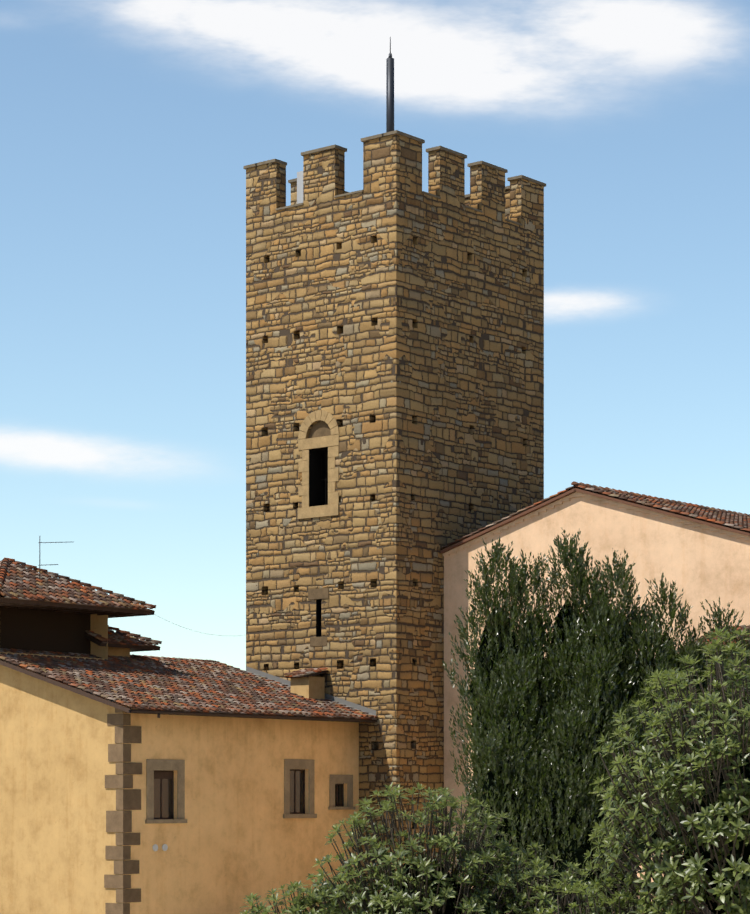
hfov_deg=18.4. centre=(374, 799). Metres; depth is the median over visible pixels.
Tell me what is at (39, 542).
tv antenna
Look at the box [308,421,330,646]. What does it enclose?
tower lunette and lintel
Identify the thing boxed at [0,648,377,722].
yellow wing roof
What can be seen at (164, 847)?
yellow wing vents
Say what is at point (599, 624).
laurel tree
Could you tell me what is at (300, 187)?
tower antenna panel
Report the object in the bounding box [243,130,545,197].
tower merlon caps
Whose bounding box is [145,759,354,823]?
yellow wing window surrounds
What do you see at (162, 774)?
yellow window frames
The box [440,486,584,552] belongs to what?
cream roof
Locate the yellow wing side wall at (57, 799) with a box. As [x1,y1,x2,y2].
[0,665,122,913]
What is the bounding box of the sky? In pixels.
[0,0,749,670]
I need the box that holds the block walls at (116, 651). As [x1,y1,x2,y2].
[108,647,129,656]
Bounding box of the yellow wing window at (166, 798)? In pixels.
[154,771,341,817]
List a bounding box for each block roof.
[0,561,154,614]
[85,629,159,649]
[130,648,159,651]
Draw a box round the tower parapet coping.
[276,190,521,225]
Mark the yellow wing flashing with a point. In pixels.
(369, 711)
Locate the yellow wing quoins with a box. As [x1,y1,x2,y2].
[104,708,141,913]
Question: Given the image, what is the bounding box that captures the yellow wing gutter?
[129,710,376,721]
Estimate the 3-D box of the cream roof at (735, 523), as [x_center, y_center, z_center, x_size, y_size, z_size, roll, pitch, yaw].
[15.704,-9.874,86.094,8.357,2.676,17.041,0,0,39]
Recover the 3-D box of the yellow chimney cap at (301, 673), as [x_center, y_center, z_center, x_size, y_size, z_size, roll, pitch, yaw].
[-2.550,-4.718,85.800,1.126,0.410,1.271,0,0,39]
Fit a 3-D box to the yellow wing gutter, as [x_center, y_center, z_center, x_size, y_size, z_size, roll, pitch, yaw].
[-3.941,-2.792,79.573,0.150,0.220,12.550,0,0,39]
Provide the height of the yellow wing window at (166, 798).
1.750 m
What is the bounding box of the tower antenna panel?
[297,171,302,203]
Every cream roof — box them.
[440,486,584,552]
[574,485,749,535]
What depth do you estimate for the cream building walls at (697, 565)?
81.34 m
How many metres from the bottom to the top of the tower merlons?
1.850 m
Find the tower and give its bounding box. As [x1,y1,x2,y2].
[246,185,543,907]
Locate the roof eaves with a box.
[0,601,148,616]
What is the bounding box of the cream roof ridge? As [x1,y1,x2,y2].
[571,481,749,516]
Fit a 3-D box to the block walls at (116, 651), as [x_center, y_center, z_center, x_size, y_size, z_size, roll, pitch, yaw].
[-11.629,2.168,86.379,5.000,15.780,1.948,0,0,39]
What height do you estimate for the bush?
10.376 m
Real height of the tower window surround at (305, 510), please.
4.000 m
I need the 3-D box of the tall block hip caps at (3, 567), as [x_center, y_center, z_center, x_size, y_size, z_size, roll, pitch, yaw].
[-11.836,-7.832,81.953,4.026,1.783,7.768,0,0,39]
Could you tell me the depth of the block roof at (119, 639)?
84.40 m
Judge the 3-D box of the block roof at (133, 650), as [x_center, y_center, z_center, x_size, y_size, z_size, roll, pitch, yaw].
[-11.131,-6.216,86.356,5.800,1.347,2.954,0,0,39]
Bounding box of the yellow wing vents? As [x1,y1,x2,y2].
[153,844,167,850]
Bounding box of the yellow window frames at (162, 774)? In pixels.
[154,769,343,818]
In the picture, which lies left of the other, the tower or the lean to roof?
the tower
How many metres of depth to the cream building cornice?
81.90 m
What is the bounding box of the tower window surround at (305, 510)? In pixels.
[298,410,338,518]
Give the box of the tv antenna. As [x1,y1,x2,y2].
[38,536,62,579]
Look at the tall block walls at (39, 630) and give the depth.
82.56 m
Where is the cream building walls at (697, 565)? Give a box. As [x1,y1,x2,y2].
[444,496,749,912]
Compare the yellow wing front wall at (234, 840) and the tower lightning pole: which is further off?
the tower lightning pole
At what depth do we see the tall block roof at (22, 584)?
81.41 m
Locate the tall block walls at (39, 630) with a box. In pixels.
[0,606,107,660]
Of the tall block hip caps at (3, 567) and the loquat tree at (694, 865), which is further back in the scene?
the tall block hip caps at (3, 567)
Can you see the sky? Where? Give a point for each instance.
(129, 129)
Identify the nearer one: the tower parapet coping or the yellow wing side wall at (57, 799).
the yellow wing side wall at (57, 799)
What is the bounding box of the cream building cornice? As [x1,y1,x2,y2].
[443,492,749,555]
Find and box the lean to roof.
[678,625,749,654]
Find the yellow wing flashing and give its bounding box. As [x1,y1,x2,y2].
[243,666,375,715]
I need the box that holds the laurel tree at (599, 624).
[436,529,749,913]
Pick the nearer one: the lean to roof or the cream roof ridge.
the lean to roof
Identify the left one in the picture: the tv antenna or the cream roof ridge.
the tv antenna
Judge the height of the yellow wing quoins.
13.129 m
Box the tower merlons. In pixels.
[246,134,543,232]
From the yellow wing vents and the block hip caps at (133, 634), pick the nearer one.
the yellow wing vents
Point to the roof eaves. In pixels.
(63, 609)
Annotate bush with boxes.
[240,782,611,913]
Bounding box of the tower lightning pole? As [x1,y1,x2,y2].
[386,37,393,131]
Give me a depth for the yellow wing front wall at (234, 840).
79.86 m
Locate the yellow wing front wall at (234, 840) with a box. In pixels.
[123,713,358,913]
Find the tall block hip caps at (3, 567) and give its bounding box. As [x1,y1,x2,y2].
[0,557,155,607]
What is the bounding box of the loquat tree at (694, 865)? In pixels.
[535,626,749,913]
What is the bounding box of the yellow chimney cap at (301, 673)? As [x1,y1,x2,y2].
[284,668,328,677]
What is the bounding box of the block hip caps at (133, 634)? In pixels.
[108,625,161,643]

